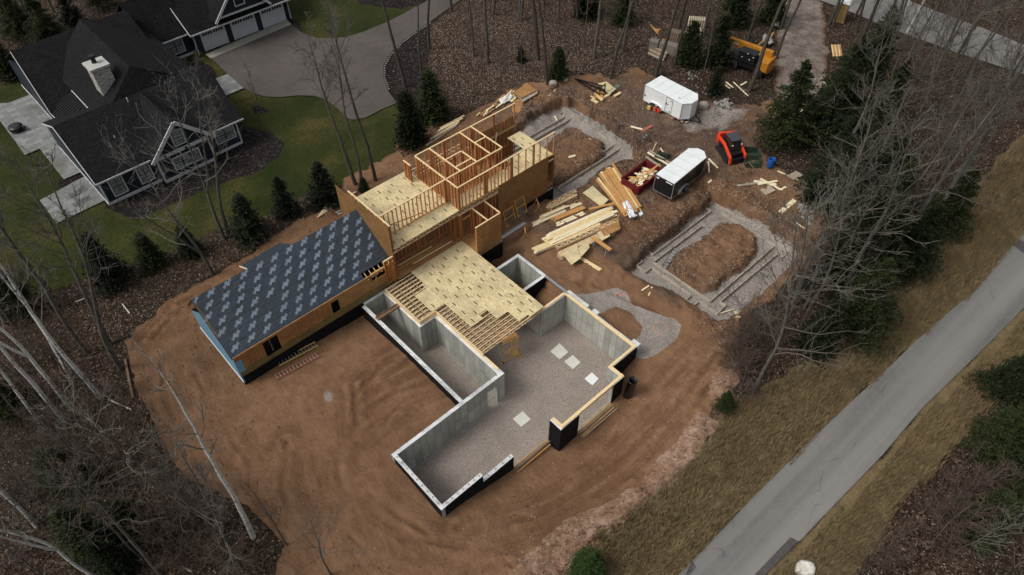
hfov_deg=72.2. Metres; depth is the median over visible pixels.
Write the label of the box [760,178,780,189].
board
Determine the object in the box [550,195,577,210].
loose truss
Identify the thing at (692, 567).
asphalt patch
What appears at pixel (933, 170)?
bare shrub
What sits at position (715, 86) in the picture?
evergreen tree
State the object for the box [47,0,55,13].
bare tree
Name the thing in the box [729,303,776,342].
bare shrub
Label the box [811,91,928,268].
bare tree
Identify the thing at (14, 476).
bare shrub
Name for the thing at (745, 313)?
bare shrub
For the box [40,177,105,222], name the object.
patio
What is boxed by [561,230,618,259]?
loose truss
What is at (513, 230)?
steel channel
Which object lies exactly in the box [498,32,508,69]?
young tree
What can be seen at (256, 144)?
mulch bed
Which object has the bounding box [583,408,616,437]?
board
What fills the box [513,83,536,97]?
osb sheet
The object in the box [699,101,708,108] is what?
boulder
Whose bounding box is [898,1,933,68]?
young tree
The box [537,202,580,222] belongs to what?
board
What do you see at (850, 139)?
evergreen tree
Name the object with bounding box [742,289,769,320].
bare shrub
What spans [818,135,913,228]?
bare tree
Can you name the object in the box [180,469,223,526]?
young tree
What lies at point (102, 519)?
bare shrub
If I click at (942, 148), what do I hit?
bare tree
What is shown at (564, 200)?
loose truss
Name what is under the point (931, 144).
young tree
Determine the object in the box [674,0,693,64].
bare tree
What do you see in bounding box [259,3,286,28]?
garage door
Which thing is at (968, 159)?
bare tree
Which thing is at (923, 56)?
bare shrub
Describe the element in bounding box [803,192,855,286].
young tree
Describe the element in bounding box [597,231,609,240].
osb sheet
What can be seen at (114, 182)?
window
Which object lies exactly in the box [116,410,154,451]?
bare shrub
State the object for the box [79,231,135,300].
evergreen tree
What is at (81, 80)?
dark house
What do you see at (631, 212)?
lumber wrap
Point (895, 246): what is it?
bare tree
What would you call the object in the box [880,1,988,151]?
bare tree
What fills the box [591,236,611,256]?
work bench
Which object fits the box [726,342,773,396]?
bare shrub
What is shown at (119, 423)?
bare shrub
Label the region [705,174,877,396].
bare tree
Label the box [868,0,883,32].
young tree
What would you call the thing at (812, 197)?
evergreen tree
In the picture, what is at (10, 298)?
evergreen tree
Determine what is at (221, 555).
bare shrub
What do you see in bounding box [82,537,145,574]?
evergreen bush
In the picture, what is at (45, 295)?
young tree
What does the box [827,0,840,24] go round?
bare tree
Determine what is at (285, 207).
evergreen tree
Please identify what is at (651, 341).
gravel patch
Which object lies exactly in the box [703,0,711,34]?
bare tree
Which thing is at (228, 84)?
patio
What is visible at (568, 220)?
board
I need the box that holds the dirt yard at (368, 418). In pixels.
[124,0,829,574]
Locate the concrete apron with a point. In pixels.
(249, 38)
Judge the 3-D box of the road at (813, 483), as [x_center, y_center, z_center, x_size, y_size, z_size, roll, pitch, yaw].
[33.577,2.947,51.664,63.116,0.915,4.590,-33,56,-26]
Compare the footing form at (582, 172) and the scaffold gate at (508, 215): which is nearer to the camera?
the scaffold gate at (508, 215)
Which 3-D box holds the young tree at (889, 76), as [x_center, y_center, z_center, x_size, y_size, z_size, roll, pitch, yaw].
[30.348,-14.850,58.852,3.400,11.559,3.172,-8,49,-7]
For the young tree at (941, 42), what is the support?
on the forest floor at (780, 364)
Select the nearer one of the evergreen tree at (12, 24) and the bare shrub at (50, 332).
the bare shrub at (50, 332)
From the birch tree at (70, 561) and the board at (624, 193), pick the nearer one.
the birch tree at (70, 561)
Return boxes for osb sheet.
[504,92,516,101]
[512,98,522,112]
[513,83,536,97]
[517,90,537,101]
[562,244,580,264]
[578,242,589,256]
[583,187,607,205]
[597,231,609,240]
[598,81,614,94]
[599,219,620,236]
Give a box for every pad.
[513,411,530,426]
[551,343,567,358]
[565,355,580,368]
[585,372,598,384]
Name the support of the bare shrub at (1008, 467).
on the forest floor at (780, 364)
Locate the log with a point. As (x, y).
(127, 370)
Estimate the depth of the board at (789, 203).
58.99 m
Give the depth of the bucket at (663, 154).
63.07 m
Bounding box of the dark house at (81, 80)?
[5,0,290,204]
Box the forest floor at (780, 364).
[0,0,1023,574]
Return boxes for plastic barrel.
[767,157,775,168]
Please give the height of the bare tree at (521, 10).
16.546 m
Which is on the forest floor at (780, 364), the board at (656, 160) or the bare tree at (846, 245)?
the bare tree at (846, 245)
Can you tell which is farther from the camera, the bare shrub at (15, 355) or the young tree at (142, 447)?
the bare shrub at (15, 355)
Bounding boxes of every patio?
[0,95,79,178]
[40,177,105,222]
[216,74,242,95]
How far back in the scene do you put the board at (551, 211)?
58.39 m
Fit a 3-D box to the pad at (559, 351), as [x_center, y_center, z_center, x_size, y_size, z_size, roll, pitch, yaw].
[3.537,4.730,52.049,1.029,0.050,1.098,-34,56,-26]
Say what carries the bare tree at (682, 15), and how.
on the forest floor at (780, 364)
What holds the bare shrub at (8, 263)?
on the lawn at (301, 128)
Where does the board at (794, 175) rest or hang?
on the forest floor at (780, 364)
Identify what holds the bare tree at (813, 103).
on the forest floor at (780, 364)
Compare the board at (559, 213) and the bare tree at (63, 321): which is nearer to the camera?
the bare tree at (63, 321)
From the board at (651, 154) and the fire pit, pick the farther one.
the fire pit
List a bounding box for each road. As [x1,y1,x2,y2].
[679,231,1023,574]
[821,0,1023,73]
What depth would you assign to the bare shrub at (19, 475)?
40.31 m
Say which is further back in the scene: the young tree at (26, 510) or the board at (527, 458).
the board at (527, 458)
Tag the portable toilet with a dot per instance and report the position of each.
(843, 12)
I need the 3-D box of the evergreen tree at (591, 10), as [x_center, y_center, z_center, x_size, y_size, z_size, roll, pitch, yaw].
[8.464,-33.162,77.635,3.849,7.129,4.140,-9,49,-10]
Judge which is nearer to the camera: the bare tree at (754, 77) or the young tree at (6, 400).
the young tree at (6, 400)
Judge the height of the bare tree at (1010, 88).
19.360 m
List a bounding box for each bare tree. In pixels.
[0,142,111,345]
[0,190,61,304]
[0,199,89,353]
[0,424,113,525]
[0,450,116,552]
[6,135,123,371]
[16,393,120,478]
[25,366,185,506]
[38,454,162,574]
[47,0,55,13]
[97,112,213,275]
[124,52,240,239]
[124,430,216,510]
[132,416,251,574]
[145,454,232,534]
[165,47,243,237]
[173,455,253,553]
[284,11,358,185]
[287,492,371,574]
[304,0,370,177]
[316,0,376,180]
[380,0,406,87]
[417,0,421,72]
[427,0,430,49]
[468,0,474,56]
[483,0,488,63]
[492,0,495,15]
[518,0,520,18]
[520,0,523,20]
[532,0,540,60]
[537,0,548,84]
[575,0,578,20]
[592,0,601,59]
[609,0,634,78]
[621,0,631,52]
[654,0,679,76]
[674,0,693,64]
[677,0,686,27]
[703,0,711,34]
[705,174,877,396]
[746,0,762,41]
[747,0,784,91]
[748,178,871,339]
[767,128,909,329]
[776,0,801,58]
[779,0,790,29]
[782,174,878,308]
[792,72,917,307]
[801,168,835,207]
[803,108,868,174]
[804,98,818,124]
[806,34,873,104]
[810,192,893,299]
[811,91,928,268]
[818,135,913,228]
[825,106,983,276]
[826,189,861,226]
[826,268,856,298]
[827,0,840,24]
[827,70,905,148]
[829,4,917,195]
[831,0,843,26]
[838,0,912,74]
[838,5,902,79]
[838,196,919,293]
[842,100,940,290]
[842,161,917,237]
[853,0,879,52]
[854,0,862,16]
[855,0,865,32]
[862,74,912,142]
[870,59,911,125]
[876,49,1020,216]
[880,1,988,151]
[891,0,907,52]
[892,0,903,39]
[899,0,964,60]
[905,26,1023,232]
[908,52,1001,213]
[912,0,1010,125]
[923,44,1023,197]
[942,12,1023,202]
[943,1,966,50]
[947,0,1018,79]
[947,0,1023,115]
[954,0,993,56]
[954,502,1023,563]
[956,41,1023,187]
[961,0,1021,78]
[1011,56,1023,77]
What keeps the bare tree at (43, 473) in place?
on the forest floor at (780, 364)
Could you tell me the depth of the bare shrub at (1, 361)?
45.34 m
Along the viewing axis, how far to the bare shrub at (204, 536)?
38.16 m
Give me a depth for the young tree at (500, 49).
68.06 m
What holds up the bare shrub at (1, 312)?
on the forest floor at (780, 364)
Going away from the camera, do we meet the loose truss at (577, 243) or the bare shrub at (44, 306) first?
the bare shrub at (44, 306)
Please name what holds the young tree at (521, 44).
on the forest floor at (780, 364)
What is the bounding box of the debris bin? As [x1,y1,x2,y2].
[621,160,662,194]
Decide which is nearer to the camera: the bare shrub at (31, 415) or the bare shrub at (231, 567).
the bare shrub at (231, 567)
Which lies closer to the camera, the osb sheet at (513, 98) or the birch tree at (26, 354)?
the birch tree at (26, 354)
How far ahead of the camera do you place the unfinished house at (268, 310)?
50.66 m
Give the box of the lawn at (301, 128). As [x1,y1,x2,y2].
[0,0,432,299]
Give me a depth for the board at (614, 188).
59.83 m
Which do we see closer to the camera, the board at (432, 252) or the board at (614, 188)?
the board at (432, 252)
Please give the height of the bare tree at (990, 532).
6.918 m
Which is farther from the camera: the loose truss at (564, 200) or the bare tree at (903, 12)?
the bare tree at (903, 12)
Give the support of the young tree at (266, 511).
on the forest floor at (780, 364)
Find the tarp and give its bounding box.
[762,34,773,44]
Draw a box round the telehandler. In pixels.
[725,36,775,77]
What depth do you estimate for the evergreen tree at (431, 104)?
65.33 m
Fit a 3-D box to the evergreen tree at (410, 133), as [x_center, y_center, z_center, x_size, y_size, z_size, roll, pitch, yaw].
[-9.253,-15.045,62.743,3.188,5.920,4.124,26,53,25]
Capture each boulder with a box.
[549,80,556,86]
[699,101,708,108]
[794,560,815,574]
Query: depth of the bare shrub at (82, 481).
40.42 m
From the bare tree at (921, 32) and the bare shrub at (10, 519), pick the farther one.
the bare tree at (921, 32)
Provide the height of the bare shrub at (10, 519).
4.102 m
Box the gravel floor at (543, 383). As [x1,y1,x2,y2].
[383,301,614,503]
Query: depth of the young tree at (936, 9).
71.65 m
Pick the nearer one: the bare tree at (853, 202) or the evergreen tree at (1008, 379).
the evergreen tree at (1008, 379)
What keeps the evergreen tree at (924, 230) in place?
on the grass verge
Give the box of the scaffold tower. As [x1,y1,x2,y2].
[490,321,521,363]
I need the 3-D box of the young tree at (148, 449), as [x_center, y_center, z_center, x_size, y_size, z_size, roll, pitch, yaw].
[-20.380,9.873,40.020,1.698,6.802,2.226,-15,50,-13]
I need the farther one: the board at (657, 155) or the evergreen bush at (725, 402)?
the board at (657, 155)
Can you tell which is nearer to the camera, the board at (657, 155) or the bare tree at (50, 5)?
the board at (657, 155)
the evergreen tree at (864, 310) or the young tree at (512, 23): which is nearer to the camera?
the evergreen tree at (864, 310)
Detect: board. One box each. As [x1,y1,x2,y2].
[397,243,441,269]
[397,246,431,266]
[413,241,451,263]
[428,126,455,142]
[433,121,459,137]
[437,118,462,130]
[440,115,464,127]
[514,440,546,467]
[515,440,548,469]
[517,441,549,469]
[517,444,550,472]
[532,223,597,249]
[534,223,600,249]
[535,225,599,251]
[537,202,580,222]
[538,203,581,222]
[540,205,564,216]
[544,205,568,216]
[546,210,610,240]
[548,205,612,234]
[549,207,612,236]
[550,214,614,244]
[551,206,581,218]
[553,210,617,239]
[555,207,585,219]
[556,211,583,223]
[556,213,583,226]
[577,403,606,431]
[578,403,611,431]
[579,404,613,433]
[580,406,614,435]
[581,407,614,436]
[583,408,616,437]
[589,202,613,209]
[596,179,626,216]
[597,177,627,215]
[599,173,626,213]
[600,171,621,202]
[603,172,628,211]
[605,167,629,202]
[605,170,633,209]
[608,167,637,211]
[609,168,636,209]
[612,164,641,206]
[612,168,638,207]
[641,125,652,131]
[641,163,659,176]
[645,156,660,166]
[647,52,663,60]
[647,152,667,164]
[649,150,669,162]
[654,154,666,163]
[737,182,755,186]
[754,180,776,185]
[757,180,777,184]
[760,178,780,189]
[760,185,774,194]
[779,199,796,213]
[785,183,804,197]
[787,171,802,179]
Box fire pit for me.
[7,122,24,133]
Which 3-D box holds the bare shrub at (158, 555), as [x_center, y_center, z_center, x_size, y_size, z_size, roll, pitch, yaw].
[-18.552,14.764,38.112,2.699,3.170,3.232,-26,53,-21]
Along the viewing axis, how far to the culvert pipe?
47.35 m
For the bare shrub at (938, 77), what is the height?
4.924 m
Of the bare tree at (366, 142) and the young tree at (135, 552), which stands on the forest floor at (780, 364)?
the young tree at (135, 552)
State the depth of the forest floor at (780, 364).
53.19 m
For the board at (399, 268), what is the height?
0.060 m
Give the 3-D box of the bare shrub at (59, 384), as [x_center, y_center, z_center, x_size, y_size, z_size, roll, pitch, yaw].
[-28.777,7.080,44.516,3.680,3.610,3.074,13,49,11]
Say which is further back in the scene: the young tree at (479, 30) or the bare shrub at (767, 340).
the young tree at (479, 30)
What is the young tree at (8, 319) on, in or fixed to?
on the forest floor at (780, 364)
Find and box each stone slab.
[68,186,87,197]
[72,195,91,206]
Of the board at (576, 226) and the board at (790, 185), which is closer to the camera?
the board at (576, 226)
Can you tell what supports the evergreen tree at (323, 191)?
on the forest floor at (780, 364)
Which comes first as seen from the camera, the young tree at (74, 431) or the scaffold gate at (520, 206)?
the young tree at (74, 431)
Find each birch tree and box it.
[0,234,101,399]
[0,235,74,379]
[0,290,66,419]
[0,316,67,403]
[0,369,45,426]
[0,484,93,574]
[0,491,37,527]
[129,332,255,539]
[906,0,924,32]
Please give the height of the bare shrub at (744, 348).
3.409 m
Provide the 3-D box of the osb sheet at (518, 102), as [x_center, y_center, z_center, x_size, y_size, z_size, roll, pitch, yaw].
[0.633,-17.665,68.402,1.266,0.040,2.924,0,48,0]
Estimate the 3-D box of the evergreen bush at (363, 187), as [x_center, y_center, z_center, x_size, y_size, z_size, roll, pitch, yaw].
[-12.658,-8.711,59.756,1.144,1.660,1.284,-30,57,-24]
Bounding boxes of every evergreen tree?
[0,0,35,44]
[0,276,41,324]
[0,375,44,439]
[21,0,70,43]
[56,0,86,27]
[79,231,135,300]
[81,0,117,15]
[222,191,270,250]
[270,175,301,222]
[304,161,341,211]
[392,89,433,156]
[414,69,452,128]
[516,46,526,64]
[547,46,569,83]
[571,0,601,24]
[609,0,636,28]
[701,11,735,72]
[702,66,726,97]
[714,0,755,31]
[752,59,820,154]
[757,0,791,28]
[790,133,870,218]
[804,46,872,156]
[815,257,903,358]
[817,45,879,106]
[822,24,894,104]
[845,117,896,176]
[879,150,921,219]
[894,202,948,291]
[914,167,982,245]
[958,402,1023,477]
[962,353,1023,408]
[987,397,1023,463]
[989,470,1023,538]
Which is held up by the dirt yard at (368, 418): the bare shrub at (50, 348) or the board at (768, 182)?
the board at (768, 182)
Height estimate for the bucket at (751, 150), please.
0.620 m
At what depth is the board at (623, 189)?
59.80 m
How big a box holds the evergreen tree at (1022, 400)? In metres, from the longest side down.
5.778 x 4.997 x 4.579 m
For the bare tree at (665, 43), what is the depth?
68.65 m
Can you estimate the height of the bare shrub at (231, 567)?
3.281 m
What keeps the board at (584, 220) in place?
on the board
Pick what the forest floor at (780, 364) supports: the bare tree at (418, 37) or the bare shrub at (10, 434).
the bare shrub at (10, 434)
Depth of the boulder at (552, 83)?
69.88 m
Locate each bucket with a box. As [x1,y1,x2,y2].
[657,150,669,158]
[744,146,759,154]
[744,155,760,166]
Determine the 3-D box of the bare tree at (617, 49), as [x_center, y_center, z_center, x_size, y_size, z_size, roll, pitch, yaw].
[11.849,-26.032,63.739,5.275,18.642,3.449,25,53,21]
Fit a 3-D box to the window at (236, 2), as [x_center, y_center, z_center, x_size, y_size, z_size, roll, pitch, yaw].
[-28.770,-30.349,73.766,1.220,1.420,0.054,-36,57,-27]
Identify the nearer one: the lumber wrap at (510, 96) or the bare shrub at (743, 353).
the bare shrub at (743, 353)
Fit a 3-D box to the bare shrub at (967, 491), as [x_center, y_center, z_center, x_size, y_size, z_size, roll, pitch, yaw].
[27.247,11.836,40.965,4.533,5.324,5.428,-5,48,-4]
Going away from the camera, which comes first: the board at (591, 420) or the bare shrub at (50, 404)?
the bare shrub at (50, 404)
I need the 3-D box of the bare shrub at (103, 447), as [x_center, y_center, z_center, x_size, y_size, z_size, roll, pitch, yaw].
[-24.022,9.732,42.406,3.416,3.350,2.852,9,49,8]
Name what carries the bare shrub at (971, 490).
on the forest floor at (780, 364)
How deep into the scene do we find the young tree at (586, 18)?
72.92 m
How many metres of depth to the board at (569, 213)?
58.34 m
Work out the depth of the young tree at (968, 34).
69.35 m
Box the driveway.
[212,0,458,118]
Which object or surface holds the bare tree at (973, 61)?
on the forest floor at (780, 364)
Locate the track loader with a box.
[715,131,746,164]
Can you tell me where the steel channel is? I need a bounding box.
[501,222,526,239]
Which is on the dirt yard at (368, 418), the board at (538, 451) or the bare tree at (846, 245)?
the board at (538, 451)
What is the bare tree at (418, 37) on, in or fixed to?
on the mulch bed
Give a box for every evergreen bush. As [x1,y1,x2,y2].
[0,42,17,85]
[31,446,102,504]
[43,505,119,571]
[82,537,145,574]
[101,496,166,552]
[132,231,167,274]
[174,224,206,261]
[357,177,369,193]
[565,543,608,574]
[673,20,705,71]
[709,390,737,419]
[791,298,851,369]
[941,487,1023,559]
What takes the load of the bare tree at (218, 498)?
on the forest floor at (780, 364)
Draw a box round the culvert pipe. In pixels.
[623,376,637,398]
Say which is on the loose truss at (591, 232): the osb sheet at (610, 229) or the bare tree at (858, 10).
the osb sheet at (610, 229)
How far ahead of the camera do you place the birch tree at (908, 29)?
76.17 m
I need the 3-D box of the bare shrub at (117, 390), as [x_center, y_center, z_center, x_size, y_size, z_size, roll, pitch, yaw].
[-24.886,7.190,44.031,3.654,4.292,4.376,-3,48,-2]
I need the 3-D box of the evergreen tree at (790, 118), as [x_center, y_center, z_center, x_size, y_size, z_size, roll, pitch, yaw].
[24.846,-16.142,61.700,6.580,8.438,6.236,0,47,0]
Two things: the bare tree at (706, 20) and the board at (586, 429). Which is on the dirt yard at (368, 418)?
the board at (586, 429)
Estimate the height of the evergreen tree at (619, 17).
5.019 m
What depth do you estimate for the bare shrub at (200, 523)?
39.38 m
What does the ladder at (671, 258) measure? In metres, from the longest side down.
2.345 x 0.440 x 0.070 m
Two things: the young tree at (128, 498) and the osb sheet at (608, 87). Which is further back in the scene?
the osb sheet at (608, 87)
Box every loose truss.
[548,190,576,206]
[549,189,575,205]
[550,194,576,209]
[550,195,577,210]
[555,218,616,248]
[555,228,600,249]
[557,235,597,257]
[558,234,596,252]
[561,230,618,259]
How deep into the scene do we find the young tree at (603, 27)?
72.55 m
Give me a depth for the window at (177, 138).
59.48 m
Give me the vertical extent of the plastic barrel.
0.889 m
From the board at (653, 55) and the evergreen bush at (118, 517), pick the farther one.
the board at (653, 55)
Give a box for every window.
[107,175,128,196]
[135,163,154,184]
[165,38,185,54]
[170,127,186,146]
[171,147,202,170]
[214,125,236,144]
[233,0,244,6]
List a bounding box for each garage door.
[199,25,228,51]
[230,14,258,39]
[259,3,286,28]
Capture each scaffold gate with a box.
[503,205,515,226]
[514,195,526,217]
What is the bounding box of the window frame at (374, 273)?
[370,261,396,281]
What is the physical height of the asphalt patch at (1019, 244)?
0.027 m
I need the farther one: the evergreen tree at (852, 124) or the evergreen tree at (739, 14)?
the evergreen tree at (739, 14)
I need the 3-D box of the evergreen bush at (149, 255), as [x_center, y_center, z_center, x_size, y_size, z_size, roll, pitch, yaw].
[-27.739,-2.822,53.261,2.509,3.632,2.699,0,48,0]
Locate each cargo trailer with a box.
[643,75,701,123]
[653,148,706,198]
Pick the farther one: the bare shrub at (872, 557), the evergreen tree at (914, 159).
the evergreen tree at (914, 159)
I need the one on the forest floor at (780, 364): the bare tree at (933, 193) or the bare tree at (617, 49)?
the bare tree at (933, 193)
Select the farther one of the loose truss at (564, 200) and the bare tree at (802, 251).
the loose truss at (564, 200)
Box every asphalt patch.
[685,561,695,574]
[755,537,797,574]
[1013,239,1023,252]
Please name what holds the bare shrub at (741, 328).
on the forest floor at (780, 364)
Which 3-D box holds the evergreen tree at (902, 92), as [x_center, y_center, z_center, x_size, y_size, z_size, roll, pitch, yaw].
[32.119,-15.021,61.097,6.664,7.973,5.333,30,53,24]
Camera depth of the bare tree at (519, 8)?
78.76 m
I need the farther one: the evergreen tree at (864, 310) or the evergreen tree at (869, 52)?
the evergreen tree at (869, 52)
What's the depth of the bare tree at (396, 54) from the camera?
67.94 m
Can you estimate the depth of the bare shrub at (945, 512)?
40.94 m
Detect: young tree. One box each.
[0,307,23,335]
[0,325,77,440]
[0,364,30,425]
[0,449,44,526]
[0,535,43,574]
[3,312,30,374]
[15,267,69,328]
[20,439,144,561]
[23,399,90,473]
[45,291,93,354]
[59,418,111,472]
[109,483,161,538]
[111,458,154,509]
[113,494,157,533]
[114,415,192,506]
[122,435,203,532]
[126,426,178,485]
[139,501,191,555]
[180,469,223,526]
[238,477,287,544]
[242,62,260,108]
[450,0,477,70]
[473,5,491,71]
[477,33,494,93]
[491,11,508,83]
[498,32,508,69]
[505,5,518,50]
[513,16,531,77]
[527,23,540,69]
[574,0,593,46]
[595,7,611,51]
[597,0,623,57]
[703,0,729,72]
[775,229,820,307]
[787,217,847,319]
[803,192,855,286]
[853,190,912,284]
[861,46,910,132]
[862,103,896,135]
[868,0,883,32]
[889,0,916,51]
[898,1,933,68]
[898,170,943,228]
[900,0,930,51]
[915,121,944,175]
[919,1,949,51]
[923,0,960,67]
[926,11,960,76]
[931,41,976,123]
[937,0,978,73]
[948,0,990,70]
[952,0,993,65]
[960,440,986,466]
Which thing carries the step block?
on the dirt yard at (368, 418)
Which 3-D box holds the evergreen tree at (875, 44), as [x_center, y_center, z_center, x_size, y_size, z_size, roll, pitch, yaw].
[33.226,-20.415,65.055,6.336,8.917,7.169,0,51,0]
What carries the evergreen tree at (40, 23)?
on the lawn at (301, 128)
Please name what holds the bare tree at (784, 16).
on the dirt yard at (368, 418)
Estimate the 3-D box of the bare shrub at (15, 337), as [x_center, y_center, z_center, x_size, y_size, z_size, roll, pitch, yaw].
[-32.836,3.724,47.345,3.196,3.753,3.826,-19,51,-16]
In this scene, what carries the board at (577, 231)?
on the board
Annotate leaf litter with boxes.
[0,0,1023,574]
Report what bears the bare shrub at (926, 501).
on the forest floor at (780, 364)
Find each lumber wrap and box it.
[499,93,512,103]
[622,199,636,217]
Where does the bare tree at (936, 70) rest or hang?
on the forest floor at (780, 364)
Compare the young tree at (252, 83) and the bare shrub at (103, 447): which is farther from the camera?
the young tree at (252, 83)
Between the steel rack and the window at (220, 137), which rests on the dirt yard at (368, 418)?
the steel rack
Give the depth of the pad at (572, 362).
51.34 m
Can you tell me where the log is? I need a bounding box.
[124,358,133,398]
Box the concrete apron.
[205,20,290,57]
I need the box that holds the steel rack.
[728,162,754,175]
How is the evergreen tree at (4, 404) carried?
on the forest floor at (780, 364)
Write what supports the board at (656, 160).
on the dirt yard at (368, 418)
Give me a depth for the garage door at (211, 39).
75.55 m
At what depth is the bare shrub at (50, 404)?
43.32 m
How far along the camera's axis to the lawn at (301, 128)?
62.45 m
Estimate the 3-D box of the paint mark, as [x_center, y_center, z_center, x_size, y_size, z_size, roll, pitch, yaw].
[9.614,1.741,52.081,1.174,0.195,4.939,-29,54,-24]
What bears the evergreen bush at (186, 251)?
on the forest floor at (780, 364)
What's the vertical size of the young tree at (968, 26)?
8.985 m
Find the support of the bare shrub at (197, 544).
on the forest floor at (780, 364)
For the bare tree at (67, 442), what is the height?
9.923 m
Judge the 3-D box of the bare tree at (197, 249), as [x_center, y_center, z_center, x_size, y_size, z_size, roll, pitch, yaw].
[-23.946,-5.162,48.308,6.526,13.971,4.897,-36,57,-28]
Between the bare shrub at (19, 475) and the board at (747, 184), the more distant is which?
the board at (747, 184)
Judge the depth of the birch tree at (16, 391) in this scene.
41.95 m
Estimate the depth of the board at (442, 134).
65.51 m
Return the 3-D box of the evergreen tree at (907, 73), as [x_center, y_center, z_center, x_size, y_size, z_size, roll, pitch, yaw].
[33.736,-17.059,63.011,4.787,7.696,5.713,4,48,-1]
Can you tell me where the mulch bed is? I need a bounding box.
[57,0,430,219]
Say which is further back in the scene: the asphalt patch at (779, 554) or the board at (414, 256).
the board at (414, 256)
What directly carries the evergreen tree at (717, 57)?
on the forest floor at (780, 364)
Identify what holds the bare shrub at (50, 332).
on the forest floor at (780, 364)
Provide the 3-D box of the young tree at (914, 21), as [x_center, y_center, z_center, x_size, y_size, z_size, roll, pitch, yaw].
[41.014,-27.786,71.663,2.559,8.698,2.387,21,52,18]
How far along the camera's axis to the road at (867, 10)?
77.60 m
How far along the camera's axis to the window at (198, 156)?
61.17 m
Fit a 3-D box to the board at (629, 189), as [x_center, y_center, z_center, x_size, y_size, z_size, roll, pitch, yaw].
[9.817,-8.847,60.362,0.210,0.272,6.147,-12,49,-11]
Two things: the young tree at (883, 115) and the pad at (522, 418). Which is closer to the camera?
the pad at (522, 418)
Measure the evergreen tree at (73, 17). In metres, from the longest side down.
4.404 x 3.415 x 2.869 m
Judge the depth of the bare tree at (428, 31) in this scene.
73.59 m
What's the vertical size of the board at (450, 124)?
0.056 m
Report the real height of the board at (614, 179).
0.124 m
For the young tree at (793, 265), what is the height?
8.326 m
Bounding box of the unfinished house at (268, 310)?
[188,103,640,517]
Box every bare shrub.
[0,249,23,277]
[0,297,9,324]
[0,304,47,333]
[0,322,44,377]
[0,324,47,364]
[0,346,45,394]
[0,409,42,507]
[0,419,24,453]
[0,455,42,492]
[0,463,41,524]
[0,485,32,550]
[0,522,43,565]
[0,534,36,574]
[1,460,65,515]
[2,396,51,453]
[3,389,68,438]
[7,257,51,293]
[8,316,89,399]
[12,488,82,544]
[13,433,107,495]
[17,313,58,353]
[17,423,77,454]
[26,284,73,317]
[29,391,75,437]
[38,377,125,468]
[41,356,105,416]
[42,373,88,412]
[43,457,122,504]
[71,382,156,473]
[74,456,128,490]
[87,424,129,471]
[88,494,142,544]
[89,376,148,439]
[106,503,176,571]
[107,448,146,476]
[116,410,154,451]
[117,459,194,516]
[118,478,206,567]
[120,494,226,574]
[126,491,169,541]
[139,537,187,574]
[153,547,197,574]
[158,490,208,549]
[161,488,230,534]
[163,514,247,574]
[179,527,232,574]
[189,525,264,574]
[195,545,258,574]
[199,512,273,574]
[707,325,749,368]
[710,318,762,367]
[714,305,760,357]
[716,339,770,384]
[717,311,769,355]
[722,292,762,342]
[722,333,760,366]
[724,373,768,402]
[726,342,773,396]
[728,332,751,357]
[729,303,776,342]
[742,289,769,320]
[742,318,792,356]
[751,305,806,352]
[753,282,787,308]
[759,305,781,334]
[768,288,817,341]
[794,232,839,285]
[841,528,900,574]
[847,523,919,574]
[887,512,934,549]
[900,45,944,88]
[904,71,958,111]
[906,476,954,524]
[909,126,960,170]
[909,452,1007,532]
[913,483,1014,565]
[915,157,951,188]
[916,486,969,536]
[917,477,987,563]
[921,511,977,570]
[940,468,995,507]
[955,458,1020,498]
[956,486,1014,552]
[962,451,1023,492]
[993,504,1023,545]
[1000,482,1023,551]
[1006,517,1023,574]
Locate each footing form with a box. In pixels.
[515,111,620,192]
[636,201,786,314]
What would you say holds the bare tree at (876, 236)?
on the forest floor at (780, 364)
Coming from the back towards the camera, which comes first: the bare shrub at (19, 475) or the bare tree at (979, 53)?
the bare tree at (979, 53)
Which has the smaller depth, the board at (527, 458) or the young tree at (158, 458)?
the young tree at (158, 458)
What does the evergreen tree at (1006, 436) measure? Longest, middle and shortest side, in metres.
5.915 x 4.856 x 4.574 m
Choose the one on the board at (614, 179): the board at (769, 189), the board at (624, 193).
the board at (624, 193)
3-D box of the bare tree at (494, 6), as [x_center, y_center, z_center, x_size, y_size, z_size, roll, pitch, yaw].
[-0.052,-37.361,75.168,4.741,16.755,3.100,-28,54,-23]
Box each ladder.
[274,352,319,379]
[279,342,317,365]
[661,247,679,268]
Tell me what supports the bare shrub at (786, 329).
on the forest floor at (780, 364)
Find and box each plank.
[580,257,601,270]
[581,192,599,209]
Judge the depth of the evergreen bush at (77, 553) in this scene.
37.27 m
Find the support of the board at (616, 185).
on the board at (624, 193)
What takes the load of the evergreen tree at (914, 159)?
on the forest floor at (780, 364)
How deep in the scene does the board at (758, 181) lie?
60.95 m
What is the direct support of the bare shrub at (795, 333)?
on the forest floor at (780, 364)
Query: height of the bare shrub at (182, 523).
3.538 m
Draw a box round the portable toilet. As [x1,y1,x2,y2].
[833,0,851,23]
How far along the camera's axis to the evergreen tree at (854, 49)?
62.95 m
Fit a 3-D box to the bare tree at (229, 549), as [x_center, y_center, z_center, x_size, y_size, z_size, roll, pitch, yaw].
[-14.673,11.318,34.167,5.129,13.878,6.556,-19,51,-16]
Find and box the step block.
[664,114,674,120]
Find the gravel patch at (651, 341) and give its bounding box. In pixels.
[325,106,795,399]
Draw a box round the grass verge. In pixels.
[553,137,1023,574]
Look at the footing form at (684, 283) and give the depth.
55.59 m
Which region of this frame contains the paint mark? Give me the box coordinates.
[615,291,667,333]
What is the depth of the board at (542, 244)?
55.78 m

